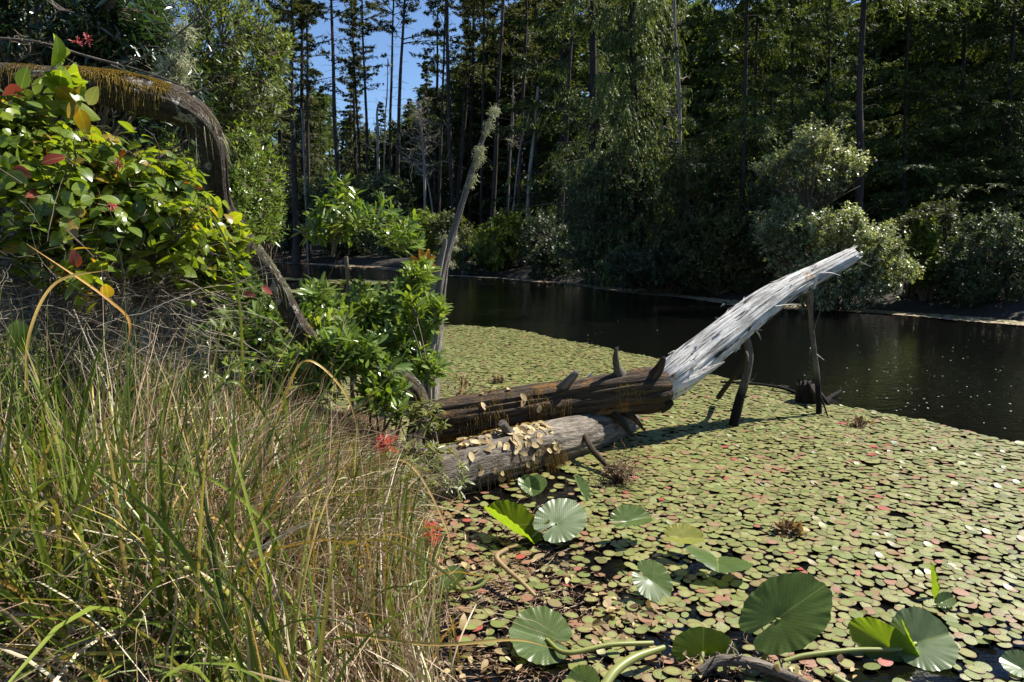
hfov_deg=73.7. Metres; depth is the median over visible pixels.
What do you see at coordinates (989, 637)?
floating pad
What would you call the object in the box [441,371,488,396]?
withered clump
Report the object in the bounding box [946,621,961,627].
floating pad
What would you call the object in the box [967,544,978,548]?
floating pad
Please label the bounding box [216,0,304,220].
spruce tree
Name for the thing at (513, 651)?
floating pad
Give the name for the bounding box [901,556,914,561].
floating pad
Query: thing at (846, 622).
floating pad
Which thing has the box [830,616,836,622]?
floating pad
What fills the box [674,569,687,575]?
floating pad
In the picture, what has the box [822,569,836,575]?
floating pad
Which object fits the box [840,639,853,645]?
floating pad
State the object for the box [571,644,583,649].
floating pad
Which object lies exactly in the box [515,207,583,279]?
bush
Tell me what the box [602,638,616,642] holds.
floating pad
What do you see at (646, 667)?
floating pad
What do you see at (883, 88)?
spruce tree
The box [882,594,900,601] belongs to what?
floating pad
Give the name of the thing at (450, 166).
pine tree
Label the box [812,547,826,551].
floating pad
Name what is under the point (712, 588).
floating pad
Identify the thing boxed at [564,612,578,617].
floating pad
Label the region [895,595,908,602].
floating pad
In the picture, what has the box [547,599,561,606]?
floating pad
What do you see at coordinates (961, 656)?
floating pad
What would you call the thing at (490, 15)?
pine tree
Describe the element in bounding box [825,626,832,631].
floating pad
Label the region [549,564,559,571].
floating pad
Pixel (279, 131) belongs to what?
spruce tree
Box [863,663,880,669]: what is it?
floating pad
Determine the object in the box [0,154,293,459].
dead thicket
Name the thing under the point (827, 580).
floating pad
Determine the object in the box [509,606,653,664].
pond lily leaf
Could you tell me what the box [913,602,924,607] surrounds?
floating pad
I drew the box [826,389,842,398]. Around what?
stick
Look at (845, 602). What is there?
floating pad
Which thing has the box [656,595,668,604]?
floating pad
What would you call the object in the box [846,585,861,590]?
floating pad
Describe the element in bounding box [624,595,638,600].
floating pad
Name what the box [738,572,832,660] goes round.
pond lily leaf
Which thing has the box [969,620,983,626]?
floating pad
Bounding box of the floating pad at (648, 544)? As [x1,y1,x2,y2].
[641,541,653,547]
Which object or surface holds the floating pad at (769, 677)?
on the water
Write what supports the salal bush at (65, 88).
on the salal bush at (34, 161)
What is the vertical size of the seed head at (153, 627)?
0.060 m
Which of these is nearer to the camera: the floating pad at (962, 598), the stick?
the floating pad at (962, 598)
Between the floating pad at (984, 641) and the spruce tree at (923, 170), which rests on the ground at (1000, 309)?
the spruce tree at (923, 170)
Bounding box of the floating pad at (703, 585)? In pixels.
[698,583,708,587]
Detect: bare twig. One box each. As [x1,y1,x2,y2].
[0,29,191,88]
[8,36,45,63]
[47,0,73,19]
[103,0,216,67]
[111,62,168,75]
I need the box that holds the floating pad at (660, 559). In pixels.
[654,557,668,561]
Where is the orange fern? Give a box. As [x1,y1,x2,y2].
[410,243,435,273]
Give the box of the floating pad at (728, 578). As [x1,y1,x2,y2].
[721,575,732,581]
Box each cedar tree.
[564,0,695,289]
[625,0,708,261]
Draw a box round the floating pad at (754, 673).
[747,670,759,676]
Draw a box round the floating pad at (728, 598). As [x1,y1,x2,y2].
[725,595,731,601]
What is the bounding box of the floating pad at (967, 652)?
[959,648,976,657]
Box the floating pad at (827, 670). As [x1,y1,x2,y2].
[825,667,837,673]
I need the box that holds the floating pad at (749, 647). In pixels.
[742,644,754,649]
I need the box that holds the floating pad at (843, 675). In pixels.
[837,672,847,679]
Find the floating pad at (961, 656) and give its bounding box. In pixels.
[957,652,966,658]
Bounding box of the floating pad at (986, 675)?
[978,672,993,678]
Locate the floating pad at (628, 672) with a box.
[620,667,633,676]
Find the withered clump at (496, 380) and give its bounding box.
[490,372,505,383]
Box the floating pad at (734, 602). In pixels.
[729,599,741,606]
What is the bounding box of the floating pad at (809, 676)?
[797,671,813,679]
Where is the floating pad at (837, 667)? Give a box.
[824,663,839,671]
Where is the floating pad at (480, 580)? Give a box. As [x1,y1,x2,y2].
[474,577,485,582]
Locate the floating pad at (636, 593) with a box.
[631,591,641,595]
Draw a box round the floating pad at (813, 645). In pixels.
[807,642,818,648]
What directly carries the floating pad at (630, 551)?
on the water
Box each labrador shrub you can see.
[362,447,430,497]
[370,433,442,548]
[383,435,474,514]
[398,397,449,454]
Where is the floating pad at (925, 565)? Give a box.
[919,563,934,568]
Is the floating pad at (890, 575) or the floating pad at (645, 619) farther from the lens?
the floating pad at (890, 575)
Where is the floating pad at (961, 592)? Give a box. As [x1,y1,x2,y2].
[953,589,969,595]
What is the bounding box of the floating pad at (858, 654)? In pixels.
[846,647,863,656]
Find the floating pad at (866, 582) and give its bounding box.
[858,579,873,585]
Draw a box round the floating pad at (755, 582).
[748,578,761,586]
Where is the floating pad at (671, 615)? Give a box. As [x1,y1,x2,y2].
[666,612,679,618]
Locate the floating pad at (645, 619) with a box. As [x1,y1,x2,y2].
[638,616,653,622]
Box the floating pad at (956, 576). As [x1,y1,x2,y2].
[953,574,966,580]
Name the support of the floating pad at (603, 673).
on the water
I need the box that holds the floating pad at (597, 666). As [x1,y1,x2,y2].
[593,663,606,673]
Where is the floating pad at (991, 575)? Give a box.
[984,573,998,578]
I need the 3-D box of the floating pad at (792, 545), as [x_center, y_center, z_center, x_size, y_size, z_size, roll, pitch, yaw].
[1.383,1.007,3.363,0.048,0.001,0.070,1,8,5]
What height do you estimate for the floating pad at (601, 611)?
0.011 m
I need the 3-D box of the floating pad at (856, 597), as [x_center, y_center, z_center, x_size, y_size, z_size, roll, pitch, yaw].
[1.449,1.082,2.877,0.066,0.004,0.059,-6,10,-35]
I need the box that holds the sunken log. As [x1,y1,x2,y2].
[401,414,640,502]
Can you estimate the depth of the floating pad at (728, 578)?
3.03 m
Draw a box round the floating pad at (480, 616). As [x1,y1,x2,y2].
[473,614,487,618]
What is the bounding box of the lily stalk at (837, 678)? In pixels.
[833,674,849,681]
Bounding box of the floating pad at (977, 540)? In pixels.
[969,538,985,543]
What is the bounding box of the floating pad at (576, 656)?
[570,654,583,658]
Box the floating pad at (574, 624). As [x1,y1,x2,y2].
[568,620,583,626]
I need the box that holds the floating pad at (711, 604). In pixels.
[705,601,721,607]
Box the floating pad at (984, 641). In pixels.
[976,638,990,643]
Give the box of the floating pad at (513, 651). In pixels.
[511,649,519,656]
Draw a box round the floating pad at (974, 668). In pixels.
[964,664,985,673]
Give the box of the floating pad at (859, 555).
[853,553,867,558]
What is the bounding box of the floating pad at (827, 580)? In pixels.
[820,578,833,584]
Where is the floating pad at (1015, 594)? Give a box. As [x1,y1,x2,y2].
[1008,592,1023,597]
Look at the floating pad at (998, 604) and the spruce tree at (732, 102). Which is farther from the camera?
the spruce tree at (732, 102)
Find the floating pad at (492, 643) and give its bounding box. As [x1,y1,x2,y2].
[483,637,496,645]
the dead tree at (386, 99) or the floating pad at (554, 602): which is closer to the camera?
the floating pad at (554, 602)
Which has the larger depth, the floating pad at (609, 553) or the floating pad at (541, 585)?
the floating pad at (609, 553)
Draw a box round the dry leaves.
[418,386,561,481]
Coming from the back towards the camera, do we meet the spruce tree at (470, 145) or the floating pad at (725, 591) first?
the spruce tree at (470, 145)
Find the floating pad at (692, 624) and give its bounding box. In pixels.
[687,622,703,627]
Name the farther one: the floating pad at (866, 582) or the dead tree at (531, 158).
the dead tree at (531, 158)
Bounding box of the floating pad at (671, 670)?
[662,666,681,674]
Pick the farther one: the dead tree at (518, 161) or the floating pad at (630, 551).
the dead tree at (518, 161)
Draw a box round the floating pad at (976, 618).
[968,616,983,620]
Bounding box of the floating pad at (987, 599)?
[978,596,993,602]
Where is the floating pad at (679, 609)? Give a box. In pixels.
[671,606,685,611]
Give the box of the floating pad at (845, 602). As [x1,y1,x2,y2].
[838,598,853,605]
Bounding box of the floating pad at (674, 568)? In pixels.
[668,565,680,571]
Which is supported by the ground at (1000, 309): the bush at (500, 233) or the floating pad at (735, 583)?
the bush at (500, 233)
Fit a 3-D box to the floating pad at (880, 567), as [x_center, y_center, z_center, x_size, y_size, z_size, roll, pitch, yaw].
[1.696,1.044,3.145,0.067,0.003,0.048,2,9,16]
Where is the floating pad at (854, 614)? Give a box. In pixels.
[849,610,863,617]
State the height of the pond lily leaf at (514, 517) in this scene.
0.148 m
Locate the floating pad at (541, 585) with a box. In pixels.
[534,583,548,588]
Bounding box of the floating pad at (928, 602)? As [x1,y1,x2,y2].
[923,598,936,606]
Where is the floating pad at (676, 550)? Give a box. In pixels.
[668,547,683,553]
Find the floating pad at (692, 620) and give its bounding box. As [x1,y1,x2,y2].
[687,619,701,623]
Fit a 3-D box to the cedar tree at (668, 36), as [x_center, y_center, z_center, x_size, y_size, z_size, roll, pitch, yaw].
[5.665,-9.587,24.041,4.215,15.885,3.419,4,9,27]
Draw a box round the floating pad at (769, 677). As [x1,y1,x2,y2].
[759,672,778,680]
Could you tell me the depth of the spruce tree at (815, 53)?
24.97 m
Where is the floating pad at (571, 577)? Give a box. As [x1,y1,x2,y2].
[563,573,576,578]
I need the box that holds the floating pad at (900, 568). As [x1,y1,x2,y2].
[893,565,908,571]
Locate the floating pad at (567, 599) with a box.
[561,596,573,603]
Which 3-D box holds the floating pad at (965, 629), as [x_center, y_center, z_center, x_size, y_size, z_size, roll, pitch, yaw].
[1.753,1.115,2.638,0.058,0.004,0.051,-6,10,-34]
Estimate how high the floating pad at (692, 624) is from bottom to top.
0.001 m
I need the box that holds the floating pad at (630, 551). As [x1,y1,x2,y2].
[624,548,635,555]
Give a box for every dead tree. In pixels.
[297,108,308,261]
[357,101,386,253]
[378,89,464,212]
[382,56,396,176]
[399,151,437,258]
[504,82,519,212]
[512,106,531,214]
[525,86,540,250]
[657,0,692,281]
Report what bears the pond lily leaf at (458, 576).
on the floating pads at (660, 468)
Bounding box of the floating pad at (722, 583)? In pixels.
[715,580,728,587]
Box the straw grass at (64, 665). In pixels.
[0,321,479,681]
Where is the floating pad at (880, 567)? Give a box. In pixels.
[872,565,887,569]
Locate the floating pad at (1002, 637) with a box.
[995,634,1010,640]
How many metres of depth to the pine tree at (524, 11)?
44.44 m
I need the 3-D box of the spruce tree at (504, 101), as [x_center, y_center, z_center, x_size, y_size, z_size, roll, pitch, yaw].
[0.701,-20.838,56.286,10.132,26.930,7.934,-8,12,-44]
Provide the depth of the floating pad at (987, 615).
2.75 m
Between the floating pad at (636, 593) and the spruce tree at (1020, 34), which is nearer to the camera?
the floating pad at (636, 593)
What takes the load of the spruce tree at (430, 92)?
on the ground at (1000, 309)
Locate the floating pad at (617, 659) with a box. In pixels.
[614,656,623,663]
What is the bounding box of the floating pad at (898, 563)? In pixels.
[892,561,905,566]
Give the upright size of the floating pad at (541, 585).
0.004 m
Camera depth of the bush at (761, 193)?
17.59 m
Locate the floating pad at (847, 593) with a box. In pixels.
[840,590,854,596]
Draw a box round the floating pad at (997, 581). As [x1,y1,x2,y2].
[991,578,1008,585]
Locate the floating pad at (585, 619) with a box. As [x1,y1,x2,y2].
[582,615,596,623]
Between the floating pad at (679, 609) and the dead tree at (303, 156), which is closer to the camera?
the floating pad at (679, 609)
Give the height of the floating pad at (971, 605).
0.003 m
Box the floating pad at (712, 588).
[702,586,717,591]
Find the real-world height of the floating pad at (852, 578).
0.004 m
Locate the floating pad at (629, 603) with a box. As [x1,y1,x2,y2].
[626,601,637,610]
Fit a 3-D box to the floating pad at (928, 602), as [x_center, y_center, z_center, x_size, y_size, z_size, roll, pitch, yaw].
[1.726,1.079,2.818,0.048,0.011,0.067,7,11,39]
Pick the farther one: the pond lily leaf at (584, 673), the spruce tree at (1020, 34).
the spruce tree at (1020, 34)
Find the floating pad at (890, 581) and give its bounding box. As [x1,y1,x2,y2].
[884,578,896,584]
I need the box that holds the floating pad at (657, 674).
[653,669,667,678]
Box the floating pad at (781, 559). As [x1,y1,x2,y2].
[776,558,788,561]
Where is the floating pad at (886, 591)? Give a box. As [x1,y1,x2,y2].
[880,588,891,594]
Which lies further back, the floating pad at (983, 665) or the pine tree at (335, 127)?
the pine tree at (335, 127)
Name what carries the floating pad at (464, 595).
on the water
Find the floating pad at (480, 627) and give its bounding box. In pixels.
[468,625,482,631]
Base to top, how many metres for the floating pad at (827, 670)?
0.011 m
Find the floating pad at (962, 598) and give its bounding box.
[957,596,974,602]
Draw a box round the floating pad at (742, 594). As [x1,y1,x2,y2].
[736,591,748,598]
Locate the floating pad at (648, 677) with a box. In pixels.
[642,673,656,681]
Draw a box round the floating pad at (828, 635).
[822,632,835,639]
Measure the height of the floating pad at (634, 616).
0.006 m
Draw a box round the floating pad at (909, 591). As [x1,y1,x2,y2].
[903,587,914,594]
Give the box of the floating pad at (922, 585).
[912,582,927,588]
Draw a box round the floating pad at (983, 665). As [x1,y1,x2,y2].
[974,661,991,670]
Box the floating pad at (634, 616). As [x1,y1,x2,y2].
[626,612,637,618]
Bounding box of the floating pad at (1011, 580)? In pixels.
[1003,576,1020,583]
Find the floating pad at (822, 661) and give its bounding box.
[816,657,832,666]
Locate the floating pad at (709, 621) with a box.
[703,618,715,625]
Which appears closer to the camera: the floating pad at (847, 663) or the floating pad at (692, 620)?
the floating pad at (847, 663)
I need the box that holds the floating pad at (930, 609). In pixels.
[923,606,938,612]
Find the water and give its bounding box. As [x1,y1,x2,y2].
[0,260,1023,681]
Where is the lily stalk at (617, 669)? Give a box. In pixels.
[602,645,665,681]
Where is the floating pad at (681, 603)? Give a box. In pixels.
[675,599,685,606]
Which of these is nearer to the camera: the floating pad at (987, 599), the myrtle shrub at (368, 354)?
the floating pad at (987, 599)
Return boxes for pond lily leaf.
[437,565,489,594]
[484,500,541,543]
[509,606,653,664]
[518,475,540,496]
[521,474,546,496]
[533,498,586,542]
[566,664,599,681]
[574,475,590,500]
[609,504,652,526]
[632,559,672,601]
[663,523,704,543]
[671,626,736,662]
[685,546,753,572]
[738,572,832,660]
[782,607,958,670]
[848,617,916,661]
[901,617,919,655]
[930,562,939,603]
[934,591,955,607]
[999,649,1023,677]
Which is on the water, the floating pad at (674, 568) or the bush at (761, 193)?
the floating pad at (674, 568)
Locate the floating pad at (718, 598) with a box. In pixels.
[712,594,725,602]
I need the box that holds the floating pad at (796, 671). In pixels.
[784,666,798,673]
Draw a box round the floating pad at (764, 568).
[756,566,771,570]
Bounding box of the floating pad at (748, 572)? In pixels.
[745,570,757,574]
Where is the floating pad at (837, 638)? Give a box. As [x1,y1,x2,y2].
[831,636,843,641]
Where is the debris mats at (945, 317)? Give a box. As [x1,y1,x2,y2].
[273,262,1023,325]
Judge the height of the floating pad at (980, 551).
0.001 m
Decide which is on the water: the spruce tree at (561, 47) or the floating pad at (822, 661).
the floating pad at (822, 661)
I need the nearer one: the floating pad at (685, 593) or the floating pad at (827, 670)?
the floating pad at (827, 670)
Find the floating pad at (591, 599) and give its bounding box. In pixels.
[584,596,597,601]
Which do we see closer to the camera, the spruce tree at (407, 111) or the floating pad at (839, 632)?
the floating pad at (839, 632)
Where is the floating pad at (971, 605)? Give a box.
[965,602,976,608]
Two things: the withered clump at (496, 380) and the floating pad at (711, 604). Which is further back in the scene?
the withered clump at (496, 380)
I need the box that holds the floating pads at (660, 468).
[260,308,1023,681]
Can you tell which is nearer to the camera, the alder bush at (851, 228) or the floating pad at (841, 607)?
the floating pad at (841, 607)
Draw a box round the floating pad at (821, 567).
[816,565,827,569]
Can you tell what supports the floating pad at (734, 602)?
on the water
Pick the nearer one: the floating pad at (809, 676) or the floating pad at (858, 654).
the floating pad at (809, 676)
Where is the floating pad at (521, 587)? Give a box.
[515,585,525,589]
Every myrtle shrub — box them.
[120,117,289,385]
[184,255,323,421]
[249,271,415,426]
[291,170,424,415]
[314,251,453,441]
[347,283,453,447]
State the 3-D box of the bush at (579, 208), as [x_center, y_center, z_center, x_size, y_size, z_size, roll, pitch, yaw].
[3.479,-4.204,22.873,4.596,4.760,5.180,0,8,0]
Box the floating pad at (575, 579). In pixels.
[570,577,580,582]
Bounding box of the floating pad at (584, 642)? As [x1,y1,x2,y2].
[577,639,592,646]
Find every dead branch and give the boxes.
[147,14,217,94]
[696,640,810,681]
[720,374,794,394]
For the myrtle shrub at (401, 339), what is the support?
on the ground at (1000, 309)
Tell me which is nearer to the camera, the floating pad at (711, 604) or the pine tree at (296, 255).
the floating pad at (711, 604)
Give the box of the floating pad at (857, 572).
[855,570,863,576]
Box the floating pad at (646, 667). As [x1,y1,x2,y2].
[637,665,653,672]
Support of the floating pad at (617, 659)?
on the water
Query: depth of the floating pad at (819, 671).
2.38 m
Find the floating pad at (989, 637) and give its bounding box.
[984,634,997,639]
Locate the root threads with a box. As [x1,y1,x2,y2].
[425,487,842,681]
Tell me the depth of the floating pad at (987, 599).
2.87 m
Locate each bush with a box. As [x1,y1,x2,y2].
[0,32,271,440]
[2,34,100,134]
[192,181,266,259]
[263,171,332,260]
[302,163,381,259]
[355,165,423,257]
[395,206,449,260]
[426,207,482,271]
[450,232,534,274]
[462,208,531,272]
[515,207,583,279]
[548,142,674,285]
[602,241,702,293]
[642,135,745,288]
[662,199,775,295]
[733,157,815,280]
[748,192,931,312]
[891,197,962,296]
[904,214,948,301]
[924,202,1023,307]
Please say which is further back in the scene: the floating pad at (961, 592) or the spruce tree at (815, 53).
the spruce tree at (815, 53)
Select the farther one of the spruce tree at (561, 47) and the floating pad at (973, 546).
the spruce tree at (561, 47)
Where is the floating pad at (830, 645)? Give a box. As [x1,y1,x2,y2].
[824,642,839,648]
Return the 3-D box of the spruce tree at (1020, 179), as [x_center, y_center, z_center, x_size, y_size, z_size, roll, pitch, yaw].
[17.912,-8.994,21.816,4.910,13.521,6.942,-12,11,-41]
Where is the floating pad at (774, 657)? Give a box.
[769,655,780,659]
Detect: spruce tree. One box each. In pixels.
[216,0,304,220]
[256,0,306,253]
[263,0,333,253]
[300,85,333,246]
[328,66,381,220]
[340,1,376,244]
[364,102,388,177]
[394,98,421,205]
[402,52,445,216]
[407,0,468,219]
[439,29,478,213]
[440,1,517,236]
[442,0,506,241]
[466,0,558,219]
[481,0,624,248]
[483,0,587,247]
[493,0,660,248]
[539,2,687,212]
[628,0,692,201]
[663,0,855,285]
[690,0,832,274]
[697,0,904,271]
[700,0,872,223]
[756,0,913,240]
[757,0,984,246]
[818,0,1006,265]
[842,0,1023,228]
[866,0,1023,251]
[883,0,1023,224]
[913,0,1023,242]
[941,38,1023,229]
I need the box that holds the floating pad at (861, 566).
[855,564,867,569]
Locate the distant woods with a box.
[40,0,1023,251]
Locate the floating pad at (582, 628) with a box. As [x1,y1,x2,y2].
[576,626,590,631]
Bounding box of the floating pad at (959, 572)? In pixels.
[952,569,966,575]
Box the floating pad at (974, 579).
[969,577,984,582]
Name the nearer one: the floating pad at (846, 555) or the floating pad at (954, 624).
the floating pad at (954, 624)
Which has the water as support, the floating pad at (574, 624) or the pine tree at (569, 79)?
the floating pad at (574, 624)
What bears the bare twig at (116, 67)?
on the arching trunk
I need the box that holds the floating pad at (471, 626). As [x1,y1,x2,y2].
[465,624,476,629]
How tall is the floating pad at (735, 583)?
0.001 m
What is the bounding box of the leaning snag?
[423,104,500,401]
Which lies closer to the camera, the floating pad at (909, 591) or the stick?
the floating pad at (909, 591)
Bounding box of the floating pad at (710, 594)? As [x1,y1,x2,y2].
[703,592,715,596]
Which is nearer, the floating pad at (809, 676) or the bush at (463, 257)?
the floating pad at (809, 676)
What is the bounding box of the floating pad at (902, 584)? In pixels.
[895,580,907,587]
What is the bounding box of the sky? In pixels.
[40,0,860,191]
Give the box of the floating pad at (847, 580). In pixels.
[841,577,851,583]
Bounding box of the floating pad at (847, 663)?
[839,659,853,667]
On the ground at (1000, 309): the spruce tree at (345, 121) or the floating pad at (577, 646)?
the spruce tree at (345, 121)
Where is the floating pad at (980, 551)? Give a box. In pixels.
[973,548,988,553]
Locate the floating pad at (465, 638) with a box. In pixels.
[459,636,472,641]
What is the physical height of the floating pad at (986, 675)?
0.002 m
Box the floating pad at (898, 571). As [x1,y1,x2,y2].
[894,569,908,573]
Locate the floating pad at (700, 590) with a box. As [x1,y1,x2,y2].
[695,588,709,592]
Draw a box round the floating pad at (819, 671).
[812,667,825,676]
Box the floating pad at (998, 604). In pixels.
[990,602,1005,607]
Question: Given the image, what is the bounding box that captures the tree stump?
[795,375,829,405]
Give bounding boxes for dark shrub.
[0,0,219,358]
[0,0,286,339]
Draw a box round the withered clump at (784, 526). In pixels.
[772,517,806,538]
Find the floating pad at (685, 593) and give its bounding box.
[678,590,691,596]
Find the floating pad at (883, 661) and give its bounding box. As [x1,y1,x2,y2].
[877,657,892,665]
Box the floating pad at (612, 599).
[603,595,616,602]
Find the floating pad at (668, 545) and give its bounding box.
[664,543,675,547]
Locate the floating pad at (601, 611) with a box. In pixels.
[594,607,604,616]
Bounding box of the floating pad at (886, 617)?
[879,614,892,621]
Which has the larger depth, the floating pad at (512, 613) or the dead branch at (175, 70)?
the dead branch at (175, 70)
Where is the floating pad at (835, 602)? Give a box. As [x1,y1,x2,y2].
[832,600,840,605]
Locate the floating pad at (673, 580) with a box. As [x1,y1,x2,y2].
[672,579,680,584]
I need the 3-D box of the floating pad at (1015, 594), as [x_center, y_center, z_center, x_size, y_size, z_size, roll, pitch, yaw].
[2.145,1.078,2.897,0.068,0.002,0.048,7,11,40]
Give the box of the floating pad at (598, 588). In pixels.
[591,585,603,591]
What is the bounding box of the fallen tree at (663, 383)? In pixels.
[422,245,870,488]
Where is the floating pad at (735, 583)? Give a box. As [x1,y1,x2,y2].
[730,580,739,586]
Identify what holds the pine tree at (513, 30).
on the ground at (1000, 309)
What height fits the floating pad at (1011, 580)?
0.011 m
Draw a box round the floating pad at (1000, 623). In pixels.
[995,619,1006,627]
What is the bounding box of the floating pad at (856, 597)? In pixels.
[848,595,863,600]
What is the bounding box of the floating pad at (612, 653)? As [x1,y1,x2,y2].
[606,649,619,657]
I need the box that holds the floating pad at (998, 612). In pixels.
[991,608,1004,616]
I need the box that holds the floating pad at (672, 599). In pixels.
[669,596,681,602]
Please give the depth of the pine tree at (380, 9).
52.33 m
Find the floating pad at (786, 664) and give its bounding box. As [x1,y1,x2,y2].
[774,659,790,666]
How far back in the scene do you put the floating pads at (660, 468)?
4.12 m
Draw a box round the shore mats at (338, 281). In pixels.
[282,277,1023,322]
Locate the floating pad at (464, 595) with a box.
[461,593,474,599]
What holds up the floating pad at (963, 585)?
on the water
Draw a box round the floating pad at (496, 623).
[490,620,504,626]
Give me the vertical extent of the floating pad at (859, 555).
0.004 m
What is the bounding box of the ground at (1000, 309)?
[0,243,1023,681]
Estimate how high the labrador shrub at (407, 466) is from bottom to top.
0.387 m
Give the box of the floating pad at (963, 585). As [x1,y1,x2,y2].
[955,581,971,588]
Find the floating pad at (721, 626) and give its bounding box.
[716,622,727,632]
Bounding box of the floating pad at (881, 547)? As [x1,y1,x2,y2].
[873,545,886,549]
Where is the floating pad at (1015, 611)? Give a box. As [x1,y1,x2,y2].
[1009,608,1023,615]
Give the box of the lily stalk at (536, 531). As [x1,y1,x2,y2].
[531,519,549,537]
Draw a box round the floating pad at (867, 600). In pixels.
[859,596,873,602]
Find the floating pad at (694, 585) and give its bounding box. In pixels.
[690,582,700,588]
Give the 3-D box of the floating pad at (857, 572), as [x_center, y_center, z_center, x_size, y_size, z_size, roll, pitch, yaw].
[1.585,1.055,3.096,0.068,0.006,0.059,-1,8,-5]
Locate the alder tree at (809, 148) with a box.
[745,112,876,306]
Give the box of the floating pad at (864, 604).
[860,601,871,607]
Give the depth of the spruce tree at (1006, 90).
20.33 m
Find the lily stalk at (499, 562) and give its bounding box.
[494,547,536,597]
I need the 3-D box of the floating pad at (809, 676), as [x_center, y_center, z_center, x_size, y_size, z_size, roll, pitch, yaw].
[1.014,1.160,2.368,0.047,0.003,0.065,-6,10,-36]
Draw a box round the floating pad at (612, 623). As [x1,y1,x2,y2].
[608,619,619,627]
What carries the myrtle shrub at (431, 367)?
on the ground at (1000, 309)
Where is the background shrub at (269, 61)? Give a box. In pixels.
[117,0,298,367]
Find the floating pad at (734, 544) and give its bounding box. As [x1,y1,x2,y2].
[728,542,741,545]
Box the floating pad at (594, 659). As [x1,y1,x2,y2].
[587,657,601,662]
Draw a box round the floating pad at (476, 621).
[468,619,482,625]
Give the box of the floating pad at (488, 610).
[482,608,494,615]
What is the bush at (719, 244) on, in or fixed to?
on the ground at (1000, 309)
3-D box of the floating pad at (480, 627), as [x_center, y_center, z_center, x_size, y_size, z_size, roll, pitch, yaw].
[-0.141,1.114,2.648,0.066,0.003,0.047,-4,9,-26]
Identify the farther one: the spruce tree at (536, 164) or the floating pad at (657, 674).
the spruce tree at (536, 164)
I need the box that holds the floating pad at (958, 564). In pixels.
[947,560,962,566]
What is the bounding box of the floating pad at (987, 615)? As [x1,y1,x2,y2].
[983,613,994,618]
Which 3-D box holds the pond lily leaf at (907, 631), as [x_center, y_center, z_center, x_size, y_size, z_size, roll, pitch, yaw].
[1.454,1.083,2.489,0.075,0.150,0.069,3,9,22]
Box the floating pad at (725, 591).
[716,587,731,594]
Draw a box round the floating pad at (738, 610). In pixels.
[733,608,741,613]
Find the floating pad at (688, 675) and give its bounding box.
[681,669,695,678]
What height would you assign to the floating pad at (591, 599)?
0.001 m
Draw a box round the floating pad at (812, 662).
[799,658,817,667]
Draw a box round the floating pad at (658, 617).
[654,615,667,623]
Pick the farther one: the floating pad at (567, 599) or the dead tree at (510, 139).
the dead tree at (510, 139)
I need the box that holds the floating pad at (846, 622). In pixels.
[843,619,849,626]
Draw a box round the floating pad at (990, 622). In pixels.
[980,618,995,625]
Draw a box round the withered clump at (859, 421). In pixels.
[846,415,873,427]
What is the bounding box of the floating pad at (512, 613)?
[503,610,516,617]
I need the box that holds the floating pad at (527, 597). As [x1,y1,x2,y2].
[518,594,532,601]
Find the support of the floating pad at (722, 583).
on the water
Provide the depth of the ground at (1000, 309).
16.76 m
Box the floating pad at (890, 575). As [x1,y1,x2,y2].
[882,572,896,578]
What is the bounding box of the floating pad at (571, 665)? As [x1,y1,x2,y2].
[568,662,580,669]
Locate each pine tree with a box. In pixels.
[264,0,335,263]
[273,0,352,258]
[297,0,359,257]
[314,0,387,249]
[320,0,395,251]
[364,0,419,251]
[376,0,445,254]
[409,0,477,215]
[431,0,465,213]
[434,0,501,206]
[444,0,506,238]
[449,0,507,210]
[474,0,540,209]
[478,0,514,226]
[487,0,575,221]
[531,0,621,242]
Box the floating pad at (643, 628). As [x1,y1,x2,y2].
[634,624,648,633]
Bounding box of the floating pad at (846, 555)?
[838,552,853,558]
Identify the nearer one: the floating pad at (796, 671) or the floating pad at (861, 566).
the floating pad at (796, 671)
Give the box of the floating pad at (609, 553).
[603,550,615,555]
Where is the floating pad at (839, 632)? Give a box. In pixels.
[832,627,846,636]
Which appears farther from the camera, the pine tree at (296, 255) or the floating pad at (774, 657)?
the pine tree at (296, 255)
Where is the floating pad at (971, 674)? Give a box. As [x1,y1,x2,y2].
[964,669,980,678]
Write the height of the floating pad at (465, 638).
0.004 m
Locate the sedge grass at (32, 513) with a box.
[0,207,549,681]
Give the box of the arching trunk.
[0,62,430,454]
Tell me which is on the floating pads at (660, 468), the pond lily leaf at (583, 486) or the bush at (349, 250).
the pond lily leaf at (583, 486)
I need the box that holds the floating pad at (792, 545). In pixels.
[787,542,797,548]
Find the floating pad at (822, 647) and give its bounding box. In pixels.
[818,645,828,649]
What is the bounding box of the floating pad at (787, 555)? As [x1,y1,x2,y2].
[783,553,794,558]
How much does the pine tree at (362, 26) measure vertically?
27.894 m
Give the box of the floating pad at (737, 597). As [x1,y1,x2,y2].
[730,594,745,600]
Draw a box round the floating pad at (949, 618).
[941,614,958,622]
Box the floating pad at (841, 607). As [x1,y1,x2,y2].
[835,605,850,610]
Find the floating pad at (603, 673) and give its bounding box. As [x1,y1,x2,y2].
[600,670,608,676]
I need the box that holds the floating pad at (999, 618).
[991,615,1005,620]
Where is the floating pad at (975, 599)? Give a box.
[965,595,979,603]
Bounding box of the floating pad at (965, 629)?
[958,626,973,632]
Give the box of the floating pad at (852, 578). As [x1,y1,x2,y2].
[841,574,854,581]

